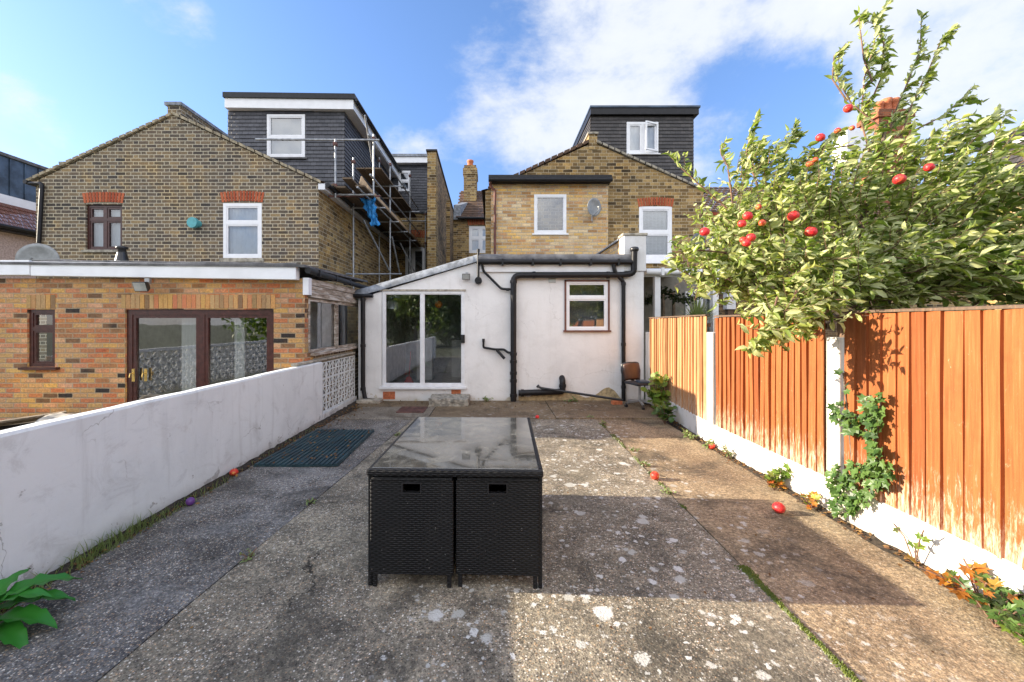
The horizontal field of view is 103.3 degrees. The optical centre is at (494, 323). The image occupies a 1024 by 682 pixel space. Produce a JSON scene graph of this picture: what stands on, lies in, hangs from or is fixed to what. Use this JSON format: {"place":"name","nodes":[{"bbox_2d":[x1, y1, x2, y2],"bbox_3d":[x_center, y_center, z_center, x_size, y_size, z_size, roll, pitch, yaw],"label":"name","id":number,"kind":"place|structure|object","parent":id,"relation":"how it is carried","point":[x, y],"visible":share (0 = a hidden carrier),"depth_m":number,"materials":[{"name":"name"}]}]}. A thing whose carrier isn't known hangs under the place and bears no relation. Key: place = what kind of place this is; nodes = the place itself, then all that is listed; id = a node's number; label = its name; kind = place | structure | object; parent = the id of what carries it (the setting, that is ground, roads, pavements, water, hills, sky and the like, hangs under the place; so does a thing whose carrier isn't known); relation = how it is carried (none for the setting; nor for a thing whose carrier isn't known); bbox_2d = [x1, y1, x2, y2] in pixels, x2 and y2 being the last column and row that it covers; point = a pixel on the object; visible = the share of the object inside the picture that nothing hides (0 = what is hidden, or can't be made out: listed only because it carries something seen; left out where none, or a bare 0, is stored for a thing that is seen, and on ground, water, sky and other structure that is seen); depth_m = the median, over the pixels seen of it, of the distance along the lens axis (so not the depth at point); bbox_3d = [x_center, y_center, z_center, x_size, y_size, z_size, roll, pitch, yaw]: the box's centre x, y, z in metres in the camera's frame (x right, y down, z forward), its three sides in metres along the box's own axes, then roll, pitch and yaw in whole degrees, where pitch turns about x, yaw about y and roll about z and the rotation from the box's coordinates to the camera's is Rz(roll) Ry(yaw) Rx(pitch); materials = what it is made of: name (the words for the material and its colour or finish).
{"place":"outdoors","nodes":[
{"label":"outdoors","id":0,"kind":"place"},
{"bbox_2d":[0,401,358,612],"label":"soil strip","id":1,"kind":"object","parent":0,"point":[323,422],"visible":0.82,"depth_m":4.08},
{"bbox_2d":[0,428,315,614],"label":"grass","id":2,"kind":"structure","parent":1,"relation":"on","point":[102,544],"depth_m":2.98,"materials":[{"name":"green plant"}]},
{"bbox_2d":[229,468,237,475],"bbox_3d":[-2.828,1.604,4.382,0.084,0.084,0.083,-7,-3,-4],"label":"windfall apple","id":3,"kind":"object","parent":1,"relation":"on","point":[233,471],"visible":0.95,"depth_m":4.36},
{"bbox_2d":[0,419,411,681],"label":"concrete patio","id":4,"kind":"structure","parent":0,"point":[133,596],"depth_m":2.71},
{"bbox_2d":[0,568,82,648],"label":"dock plant","id":5,"kind":"object","parent":4,"relation":"on","point":[13,630],"visible":0.99,"depth_m":2.18,"materials":[{"name":"green plant"}]},
{"bbox_2d":[185,497,194,505],"bbox_3d":[-2.761,1.614,3.667,0.073,0.072,0.073,0,0,0],"label":"ball","id":6,"kind":"object","parent":4,"relation":"on","point":[189,501],"visible":1,"depth_m":3.65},
{"bbox_2d":[253,429,347,466],"bbox_3d":[-2.480,1.633,5.420,0.560,0.034,1.550,0,0,2],"label":"ribbed mat","id":7,"kind":"object","parent":4,"relation":"on","point":[295,452],"visible":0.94,"depth_m":5.19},
{"bbox_2d":[306,497,316,505],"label":"weed","id":8,"kind":"object","parent":4,"relation":"on","point":[309,501],"visible":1,"depth_m":3.70,"materials":[{"name":"green plant"}]},
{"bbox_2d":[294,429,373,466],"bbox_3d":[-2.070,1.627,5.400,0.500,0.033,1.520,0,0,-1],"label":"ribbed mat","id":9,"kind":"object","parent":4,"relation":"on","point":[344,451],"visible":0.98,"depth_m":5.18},
{"bbox_2d":[336,407,434,418],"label":"concrete patio","id":10,"kind":"structure","parent":0,"point":[379,413],"depth_m":7.28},
{"bbox_2d":[396,406,427,412],"bbox_3d":[-1.564,1.635,7.660,0.504,0.030,0.480,0,0,0],"label":"drain cover","id":11,"kind":"object","parent":10,"relation":"on","point":[412,409],"visible":1,"depth_m":7.62,"materials":[{"name":"metal"}]},
{"bbox_2d":[356,401,435,407],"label":"concrete patio","id":12,"kind":"structure","parent":0,"point":[395,404],"depth_m":8.19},
{"bbox_2d":[98,419,851,681],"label":"concrete patio","id":13,"kind":"structure","parent":0,"point":[292,600],"depth_m":2.32,"materials":[{"name":"concrete"}]},
{"bbox_2d":[239,547,256,562],"bbox_3d":[-1.730,1.622,2.835,0.104,0.067,0.132,0,0,-27],"label":"weed","id":14,"kind":"object","parent":13,"relation":"on","point":[251,554],"visible":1,"depth_m":2.82,"materials":[{"name":"green plant"}]},
{"bbox_2d":[370,476,456,587],"bbox_3d":[-0.510,1.304,2.862,0.524,0.691,0.695,0,0,2],"label":"rattan chair","id":15,"kind":"object","parent":13,"relation":"on","point":[412,532],"visible":0.75,"depth_m":2.52,"materials":[{"name":"wicker"}]},
{"bbox_2d":[404,476,444,490],"bbox_3d":[-0.490,1.304,3.575,0.524,0.691,0.695,0,0,2],"label":"rattan chair","id":16,"kind":"object","parent":13,"relation":"on","point":[411,487],"visible":0.03,"depth_m":3.26,"materials":[{"name":"wicker"}]},
{"bbox_2d":[366,417,543,588],"bbox_3d":[-0.232,1.278,3.215,1.104,0.744,1.430,0,0,2],"label":"dining table","id":17,"kind":"object","parent":13,"relation":"on","point":[468,446],"visible":0.88,"depth_m":2.86,"materials":[{"name":"black wicker"}]},
{"bbox_2d":[1,400,978,672],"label":"leaf litter","id":18,"kind":"object","parent":13,"relation":"on","point":[567,492],"visible":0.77,"depth_m":3.72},
{"bbox_2d":[489,484,505,490],"bbox_3d":[0.059,1.304,3.560,0.524,0.691,0.695,0,0,1],"label":"rattan chair","id":19,"kind":"object","parent":13,"relation":"on","point":[497,487],"depth_m":3.25,"materials":[{"name":"wicker"}]},
{"bbox_2d":[456,477,539,588],"bbox_3d":[0.030,1.304,2.855,0.524,0.691,0.695,0,0,2],"label":"rattan chair","id":20,"kind":"object","parent":13,"relation":"on","point":[497,532],"visible":0.94,"depth_m":2.51,"materials":[{"name":"wicker"}]},
{"bbox_2d":[650,471,659,479],"bbox_3d":[1.687,1.601,4.274,0.092,0.092,0.091,-24,11,-12],"label":"windfall apple","id":21,"kind":"object","parent":13,"relation":"on","point":[654,475],"visible":1,"depth_m":4.25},
{"bbox_2d":[660,487,675,494],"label":"weed","id":22,"kind":"object","parent":13,"relation":"on","point":[666,490],"visible":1,"depth_m":3.90,"materials":[{"name":"green plant"}]},
{"bbox_2d":[598,423,861,681],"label":"moss","id":23,"kind":"object","parent":13,"relation":"on","point":[844,669],"visible":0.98,"depth_m":2.30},
{"bbox_2d":[430,401,555,418],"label":"concrete patio","id":24,"kind":"structure","parent":0,"point":[530,409],"depth_m":7.60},
{"bbox_2d":[0,0,1023,227],"label":"sky","id":25,"kind":"structure","parent":0,"point":[507,87],"materials":[{"name":"blue"}]},
{"bbox_2d":[346,408,685,433],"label":"soil","id":26,"kind":"structure","parent":0,"point":[669,423],"depth_m":6.68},
{"bbox_2d":[0,352,354,590],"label":"boundary wall","id":27,"kind":"structure","parent":26,"relation":"on","point":[68,483],"depth_m":3.19,"materials":[{"name":"paint"}]},
{"bbox_2d":[322,355,356,419],"bbox_3d":[-2.960,1.162,7.665,0.100,0.976,1.719,0,0,0],"label":"breeze block screen","id":28,"kind":"object","parent":26,"relation":"on","point":[329,411],"visible":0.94,"depth_m":7.60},
{"bbox_2d":[428,394,469,406],"bbox_3d":[-0.913,1.582,8.263,0.828,0.220,0.617,0,0,0],"label":"concrete step","id":29,"kind":"object","parent":26,"relation":"on","point":[435,400],"visible":0.91,"depth_m":7.99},
{"bbox_2d":[353,233,647,403],"bbox_3d":[0.067,-0.102,9.960,6.301,3.604,3.400,0,0,0],"label":"white extension","id":30,"kind":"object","parent":26,"relation":"on","point":[509,327],"visible":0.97,"depth_m":8.58,"materials":[{"name":"paint"}]},
{"bbox_2d":[387,295,397,308],"bbox_3d":[-2.303,-0.560,9.100,0.260,0.480,0.256,0,0,0],"label":"pendant lamp","id":31,"kind":"object","parent":30,"relation":"hanging from","point":[392,304],"visible":0.88,"depth_m":8.99,"materials":[{"name":"glass"}]},
{"bbox_2d":[404,351,413,382],"bbox_3d":[-1.902,0.995,8.981,0.252,0.732,0.161,0,0,0],"label":"floor brush","id":32,"kind":"object","parent":30,"relation":"in","point":[409,379],"visible":0.65,"depth_m":8.92,"materials":[{"name":"red plastic"}]},
{"bbox_2d":[379,289,465,388],"bbox_3d":[-1.522,0.336,8.582,1.837,2.109,0.155,0,0,0],"label":"sliding door","id":33,"kind":"structure","parent":30,"relation":"in","point":[422,292],"depth_m":8.57,"materials":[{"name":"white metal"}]},
{"bbox_2d":[435,295,441,307],"bbox_3d":[-1.266,-0.571,9.100,0.172,0.458,0.169,0,0,0],"label":"pendant lamp","id":34,"kind":"object","parent":30,"relation":"hanging from","point":[438,303],"visible":0.98,"depth_m":9.04,"materials":[{"name":"orange paper"}]},
{"bbox_2d":[462,272,469,279],"bbox_3d":[-0.603,-0.998,8.513,0.166,0.168,0.131,0,0,0],"label":"floodlight","id":35,"kind":"object","parent":30,"relation":"attached to","point":[466,276],"visible":1,"depth_m":8.46,"materials":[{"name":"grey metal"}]},
{"bbox_2d":[563,280,610,331],"bbox_3d":[1.951,-0.369,8.756,1.005,1.101,0.463,0,0,0],"label":"kitchen window","id":36,"kind":"structure","parent":30,"relation":"in","point":[583,299],"depth_m":8.97,"materials":[{"name":"white plastic"}]},
{"bbox_2d":[837,315,843,336],"bbox_3d":[3.030,0.790,3.470,0.060,1.720,0.160,0,0,0],"label":"timber upright","id":37,"kind":"object","parent":26,"relation":"on","point":[840,332],"visible":0.07,"depth_m":3.52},
{"bbox_2d":[545,400,661,419],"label":"concrete patio","id":38,"kind":"structure","parent":0,"point":[580,409],"depth_m":7.58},
{"bbox_2d":[611,400,621,404],"bbox_3d":[2.457,1.598,8.171,0.204,0.077,0.106,0,0,-9],"label":"loose brick","id":39,"kind":"object","parent":38,"relation":"on","point":[614,402],"visible":0.99,"depth_m":8.12,"materials":[{"name":"brick"}]},
{"bbox_2d":[536,384,622,400],"bbox_3d":[1.717,1.425,8.300,1.742,0.296,0.082,0,0,10],"label":"loose pipe","id":40,"kind":"object","parent":39,"relation":"on","point":[577,393],"visible":1,"depth_m":8.28,"materials":[{"name":"black plastic"}]},
{"bbox_2d":[621,362,651,409],"bbox_3d":[2.828,1.208,7.955,0.613,0.859,0.619,0,0,-18],"label":"office chair","id":41,"kind":"object","parent":38,"relation":"on","point":[630,371],"visible":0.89,"depth_m":8.11,"materials":[{"name":"brown leather"}]},
{"bbox_2d":[640,371,670,415],"bbox_3d":[2.858,1.240,7.110,0.541,0.823,0.454,0,0,0],"label":"mallow plant","id":42,"kind":"object","parent":38,"relation":"on","point":[656,393],"visible":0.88,"depth_m":7.06,"materials":[{"name":"green plant"}]},
{"bbox_2d":[644,373,826,469],"bbox_3d":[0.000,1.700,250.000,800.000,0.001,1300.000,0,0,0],"label":"ground","id":43,"kind":"structure","parent":0,"point":[825,413],"depth_m":7.89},
{"bbox_2d":[0,421,35,429],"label":"raised bed","id":44,"kind":"object","parent":43,"relation":"on","point":[10,426],"visible":0.03,"depth_m":5.90,"materials":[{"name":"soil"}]},
{"bbox_2d":[0,411,66,425],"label":"plank pile","id":45,"kind":"object","parent":44,"relation":"on","point":[19,420],"visible":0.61,"depth_m":5.88,"materials":[{"name":"brown wood"}]},
{"bbox_2d":[34,412,72,422],"bbox_3d":[-6.064,1.377,5.650,0.525,0.214,0.500,0,0,0],"label":"rubble sack","id":46,"kind":"object","parent":44,"relation":"on","point":[53,416],"visible":0.29,"depth_m":5.60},
{"bbox_2d":[0,151,47,277],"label":"neighbouring house","id":47,"kind":"structure","parent":43,"relation":"on","point":[17,198],"depth_m":13.43,"materials":[{"name":"grey tile"}]},
{"bbox_2d":[0,259,368,419],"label":"brick extension","id":48,"kind":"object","parent":43,"relation":"on","point":[114,338],"visible":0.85,"depth_m":6.40,"materials":[{"name":"brick"}]},
{"bbox_2d":[18,309,59,369],"bbox_3d":[-7.175,0.255,6.515,0.590,0.950,0.370,0,0,0],"label":"window","id":49,"kind":"structure","parent":48,"relation":"in","point":[34,327],"depth_m":6.43,"materials":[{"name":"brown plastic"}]},
{"bbox_2d":[114,246,128,260],"bbox_3d":[-8.205,-1.530,8.900,0.260,0.360,0.253,0,0,0],"label":"roof vent","id":50,"kind":"object","parent":48,"relation":"on","point":[121,254],"visible":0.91,"depth_m":8.83,"materials":[{"name":"silver metal"}]},
{"bbox_2d":[132,278,150,291],"bbox_3d":[-5.380,-0.589,6.189,0.206,0.212,0.172,0,0,0],"label":"floodlight","id":51,"kind":"object","parent":48,"relation":"attached to","point":[144,286],"visible":1,"depth_m":6.14,"materials":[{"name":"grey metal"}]},
{"bbox_2d":[127,309,273,402],"bbox_3d":[-4.675,0.755,6.411,2.350,1.950,0.159,0,0,0],"label":"patio door","id":52,"kind":"structure","parent":48,"relation":"in","point":[202,316],"depth_m":6.43,"materials":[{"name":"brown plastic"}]},
{"bbox_2d":[308,298,336,352],"bbox_3d":[-3.013,0.035,7.090,0.030,0.890,1.140,0,0,0],"label":"window","id":53,"kind":"structure","parent":48,"relation":"in","point":[309,299],"depth_m":7.08,"materials":[{"name":"paint"}]},
{"bbox_2d":[337,302,357,348],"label":"window","id":54,"kind":"structure","parent":48,"relation":"in","point":[338,303],"depth_m":7.99,"materials":[{"name":"paint"}]},
{"bbox_2d":[22,92,449,360],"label":"gable house","id":55,"kind":"structure","parent":43,"relation":"on","point":[146,191],"depth_m":9.60,"materials":[{"name":"brick"}]},
{"bbox_2d":[15,243,59,259],"bbox_3d":[-10.392,-1.452,9.198,0.500,0.739,0.553,0,0,22],"label":"satellite dish","id":56,"kind":"object","parent":55,"relation":"attached to","point":[35,251],"visible":0.54,"depth_m":9.22,"materials":[{"name":"grey metal"}]},
{"bbox_2d":[81,205,121,252],"bbox_3d":[-9.285,-2.250,9.669,0.990,1.140,0.237,0,0,0],"label":"window","id":57,"kind":"structure","parent":55,"relation":"in","point":[104,222],"depth_m":9.66,"materials":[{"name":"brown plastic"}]},
{"bbox_2d":[187,217,201,227],"bbox_3d":[-7.067,-2.355,9.521,0.254,0.250,0.199,0,0,0],"label":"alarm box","id":58,"kind":"object","parent":55,"relation":"attached to","point":[192,222],"visible":1,"depth_m":9.43,"materials":[{"name":"teal plastic"}]},
{"bbox_2d":[219,203,263,261],"bbox_3d":[-5.993,-2.152,9.644,1.035,1.395,0.187,0,0,0],"label":"window","id":59,"kind":"structure","parent":55,"relation":"in","point":[242,222],"depth_m":9.63,"materials":[{"name":"white plastic"}]},
{"bbox_2d":[267,114,306,158],"bbox_3d":[-6.187,-5.525,12.025,1.245,1.325,0.170,0,0,0],"label":"dormer window","id":60,"kind":"structure","parent":55,"relation":"in","point":[278,125],"depth_m":12.09,"materials":[{"name":"white plastic"}]},
{"bbox_2d":[398,171,410,190],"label":"dormer window","id":61,"kind":"structure","parent":55,"relation":"in","point":[403,172],"depth_m":17.40,"materials":[{"name":"white plastic"}]},
{"bbox_2d":[405,248,424,275],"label":"window","id":62,"kind":"structure","parent":55,"relation":"in","point":[417,254],"depth_m":17.53,"materials":[{"name":"white plastic"}]},
{"bbox_2d":[255,115,426,288],"bbox_3d":[-4.341,-2.082,13.805,2.882,7.463,8.311,0,0,0],"label":"scaffolding","id":63,"kind":"object","parent":43,"relation":"on","point":[392,225],"visible":0.84,"depth_m":12.33,"materials":[{"name":"metal"}]},
{"bbox_2d":[360,197,379,225],"bbox_3d":[-3.300,-2.940,10.696,0.518,0.784,0.152,0,0,0],"label":"blue sheet","id":64,"kind":"object","parent":63,"relation":"hanging from","point":[369,207],"visible":1,"depth_m":10.70,"materials":[{"name":"plastic"}]},
{"bbox_2d":[426,149,453,268],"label":"party wall","id":65,"kind":"structure","parent":43,"relation":"on","point":[438,195],"depth_m":14.59,"materials":[{"name":"brick"}]},
{"bbox_2d":[453,159,484,260],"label":"terraced house","id":66,"kind":"structure","parent":43,"relation":"on","point":[468,230],"depth_m":20.52,"materials":[{"name":"brick"}]},
{"bbox_2d":[469,226,484,252],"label":"window","id":67,"kind":"structure","parent":66,"relation":"in","point":[476,233],"depth_m":20.53,"materials":[{"name":"white plastic"}]},
{"bbox_2d":[481,105,705,267],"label":"gable house","id":68,"kind":"structure","parent":43,"relation":"on","point":[654,193],"depth_m":11.70,"materials":[{"name":"brick"}]},
{"bbox_2d":[488,175,612,253],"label":"buff brick addition","id":69,"kind":"structure","parent":68,"relation":"on","point":[514,230],"depth_m":11.50,"materials":[{"name":"beige brick"}]},
{"bbox_2d":[532,194,568,234],"bbox_3d":[1.572,-3.089,11.515,1.036,1.154,0.090,0,0,0],"label":"window","id":70,"kind":"structure","parent":69,"relation":"in","point":[536,232],"depth_m":11.49,"materials":[{"name":"white plastic"}]},
{"bbox_2d":[587,198,600,220],"bbox_3d":[2.779,-3.180,11.213,0.330,0.569,0.466,0,0,27],"label":"satellite dish","id":71,"kind":"object","parent":69,"relation":"attached to","point":[594,206],"visible":1,"depth_m":11.21,"materials":[{"name":"grey metal"}]},
{"bbox_2d":[626,120,660,154],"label":"dormer window","id":72,"kind":"structure","parent":68,"relation":"in","point":[641,137],"depth_m":13.18,"materials":[{"name":"white plastic"}]},
{"bbox_2d":[639,206,671,263],"bbox_3d":[4.643,-2.554,11.729,1.191,1.656,0.217,0,0,0],"label":"window","id":73,"kind":"structure","parent":68,"relation":"in","point":[656,221],"depth_m":11.78,"materials":[{"name":"white plastic"}]},
{"bbox_2d":[691,232,709,248],"bbox_3d":[5.728,-2.281,11.370,0.319,0.559,0.458,0,0,-26],"label":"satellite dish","id":74,"kind":"object","parent":68,"relation":"attached to","point":[696,234],"visible":0.19,"depth_m":11.36,"materials":[{"name":"grey metal"}]},
{"bbox_2d":[646,332,649,400],"bbox_3d":[3.186,0.965,8.360,0.095,1.570,0.160,0,0,0],"label":"fence post","id":75,"kind":"object","parent":43,"relation":"on","point":[647,356],"visible":0.38,"depth_m":8.32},
{"bbox_2d":[648,397,706,440],"bbox_3d":[3.045,1.548,6.912,0.050,0.405,2.748,0,0,5],"label":"gravel board","id":76,"kind":"object","parent":43,"relation":"on","point":[694,423],"visible":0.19,"depth_m":6.11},
{"bbox_2d":[649,314,710,420],"bbox_3d":[3.048,0.616,6.902,0.083,1.485,2.669,0,0,5],"label":"closeboard fence","id":77,"kind":"object","parent":76,"relation":"on","point":[678,351],"visible":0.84,"depth_m":6.41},
{"bbox_2d":[644,267,718,379],"bbox_3d":[4.748,0.075,10.310,3.117,3.150,2.860,0,0,0],"label":"garden canopy","id":78,"kind":"object","parent":43,"relation":"on","point":[655,279],"visible":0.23,"depth_m":11.63,"materials":[{"name":"white plastic"}]},
{"bbox_2d":[662,291,674,317],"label":"window","id":79,"kind":"structure","parent":78,"relation":"in","point":[663,301],"depth_m":11.60,"materials":[{"name":"wood"}]},
{"bbox_2d":[644,286,702,305],"bbox_3d":[4.829,-0.725,10.891,1.652,0.577,0.359,0,0,-3],"label":"leafy garland","id":80,"kind":"object","parent":78,"relation":"hanging from","point":[672,297],"visible":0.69,"depth_m":10.87,"materials":[{"name":"green plant"}]},
{"bbox_2d":[685,291,709,331],"bbox_3d":[5.887,0.318,11.670,0.841,2.464,0.140,0,0,0],"label":"garden door","id":81,"kind":"structure","parent":78,"relation":"in","point":[706,300],"depth_m":11.61,"materials":[{"name":"white plastic"}]},
{"bbox_2d":[670,297,717,322],"bbox_3d":[4.453,0.482,8.910,1.363,2.337,1.254,0,0,0],"label":"spiky plant","id":82,"kind":"object","parent":43,"relation":"on","point":[698,309],"visible":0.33,"depth_m":8.76,"materials":[{"name":"green plant"}]},
{"bbox_2d":[707,332,715,441],"bbox_3d":[2.942,0.935,5.460,0.095,1.630,0.160,0,0,0],"label":"fence post","id":83,"kind":"object","parent":43,"relation":"on","point":[711,379],"visible":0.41,"depth_m":5.41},
{"bbox_2d":[725,309,732,314],"bbox_3d":[6.492,0.632,11.225,0.140,2.035,0.150,0,0,0],"label":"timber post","id":84,"kind":"object","parent":43,"relation":"on","point":[728,311],"visible":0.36,"depth_m":11.15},
{"bbox_2d":[722,292,735,309],"bbox_3d":[6.492,-0.639,11.200,0.297,0.507,0.240,0,0,0],"label":"wall box","id":85,"kind":"object","parent":84,"relation":"on","point":[728,306],"visible":0.38,"depth_m":11.10,"materials":[{"name":"plastic"}]},
{"bbox_2d":[713,425,826,507],"bbox_3d":[2.925,1.548,4.457,0.050,0.405,1.835,0,0,0],"label":"gravel board","id":86,"kind":"object","parent":43,"relation":"on","point":[759,458],"visible":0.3,"depth_m":4.27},
{"bbox_2d":[714,312,830,474],"bbox_3d":[2.928,0.625,4.460,0.084,1.464,1.779,0,0,0],"label":"closeboard fence","id":87,"kind":"object","parent":86,"relation":"on","point":[774,402],"visible":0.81,"depth_m":4.20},
{"bbox_2d":[704,211,840,372],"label":"wing","id":88,"kind":"structure","parent":43,"relation":"on","point":[830,333],"depth_m":13.50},
{"bbox_2d":[827,337,843,516],"bbox_3d":[2.942,0.935,3.470,0.095,1.630,0.135,0,0,0],"label":"fence post","id":89,"kind":"object","parent":43,"relation":"on","point":[835,393],"visible":0.43,"depth_m":3.45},
{"bbox_2d":[823,368,896,519],"bbox_3d":[2.830,0.995,3.191,0.152,1.246,0.644,0,0,0],"label":"ivy","id":90,"kind":"object","parent":89,"relation":"attached to","point":[877,470],"visible":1,"depth_m":3.15,"materials":[{"name":"green plant"}]},
{"bbox_2d":[660,0,1023,357],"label":"apple tree","id":91,"kind":"object","parent":43,"relation":"on","point":[977,251],"visible":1,"depth_m":3.66,"materials":[{"name":"green plant"}]},
{"bbox_2d":[704,97,986,313],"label":"terraced house","id":92,"kind":"structure","parent":43,"relation":"on","point":[888,106],"depth_m":18.00,"materials":[{"name":"brick"}]},
{"bbox_2d":[840,489,1023,616],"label":"gravel board","id":93,"kind":"object","parent":43,"relation":"on","point":[877,519],"visible":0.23,"depth_m":2.69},
{"bbox_2d":[842,304,1023,570],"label":"closeboard fence","id":94,"kind":"object","parent":93,"relation":"on","point":[948,383],"visible":0.87,"depth_m":2.59,"materials":[{"name":"wood"}]},
{"bbox_2d":[974,130,1023,309],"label":"neighbouring house","id":95,"kind":"structure","parent":43,"relation":"on","point":[1015,159],"depth_m":8.39,"materials":[{"name":"brick"}]},
{"bbox_2d":[597,419,1023,681],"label":"concrete patio","id":96,"kind":"structure","parent":0,"point":[904,623],"depth_m":2.61,"materials":[{"name":"concrete"}]},
{"bbox_2d":[652,401,676,423],"bbox_3d":[2.760,1.467,6.594,0.374,0.372,0.398,0,0,31],"label":"weed","id":97,"kind":"object","parent":96,"relation":"on","point":[659,411],"visible":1,"depth_m":6.58,"materials":[{"name":"green plant"}]},
{"bbox_2d":[681,428,698,439],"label":"weed","id":98,"kind":"object","parent":96,"relation":"on","point":[690,436],"visible":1,"depth_m":5.75,"materials":[{"name":"green plant"}]},
{"bbox_2d":[702,439,714,448],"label":"weed","id":99,"kind":"object","parent":96,"relation":"on","point":[708,443],"visible":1,"depth_m":5.33,"materials":[{"name":"green plant"}]},
{"bbox_2d":[720,444,735,459],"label":"weed","id":100,"kind":"object","parent":96,"relation":"on","point":[728,453],"visible":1,"depth_m":4.89,"materials":[{"name":"green plant"}]},
{"bbox_2d":[767,479,786,490],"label":"maple seedling","id":101,"kind":"object","parent":96,"relation":"on","point":[772,484],"visible":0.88,"depth_m":3.99,"materials":[{"name":"orange plant"}]},
{"bbox_2d":[763,462,792,487],"bbox_3d":[2.811,1.511,4.011,0.280,0.283,0.201,0,0,16],"label":"weed","id":102,"kind":"object","parent":96,"relation":"on","point":[769,475],"visible":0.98,"depth_m":4.00,"materials":[{"name":"green plant"}]},
{"bbox_2d":[772,501,785,513],"bbox_3d":[2.468,1.596,3.521,0.100,0.100,0.098,-9,-5,-17],"label":"windfall apple","id":103,"kind":"object","parent":96,"relation":"on","point":[778,507],"visible":1,"depth_m":3.49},
{"bbox_2d":[796,491,821,509],"bbox_3d":[2.797,1.563,3.577,0.183,0.177,0.216,0,0,0],"label":"maple seedling","id":104,"kind":"object","parent":96,"relation":"on","point":[813,497],"visible":1,"depth_m":3.57,"materials":[{"name":"orange plant"}]},
{"bbox_2d":[904,553,1023,610],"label":"maple seedling","id":105,"kind":"object","parent":96,"relation":"on","point":[946,581],"visible":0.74,"depth_m":2.36,"materials":[{"name":"orange plant"}]},
{"bbox_2d":[946,568,1023,638],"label":"weed","id":106,"kind":"object","parent":96,"relation":"on","point":[998,606],"visible":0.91,"depth_m":2.22,"materials":[{"name":"green plant"}]},
{"bbox_2d":[998,617,1023,647],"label":"weed","id":107,"kind":"object","parent":96,"relation":"on","point":[1003,628],"visible":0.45,"depth_m":2.05,"materials":[{"name":"green plant"}]},
{"bbox_2d":[648,403,1017,617],"bbox_3d":[2.919,1.643,4.402,0.256,0.054,7.806,0,0,2],"label":"soil strip","id":108,"kind":"object","parent":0,"point":[874,540],"visible":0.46,"depth_m":3.33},
{"bbox_2d":[892,523,932,565],"bbox_3d":[2.865,1.494,2.763,0.134,0.316,0.352,0,0,24],"label":"weed","id":109,"kind":"object","parent":108,"relation":"on","point":[918,545],"visible":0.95,"depth_m":2.71,"materials":[{"name":"green plant"}]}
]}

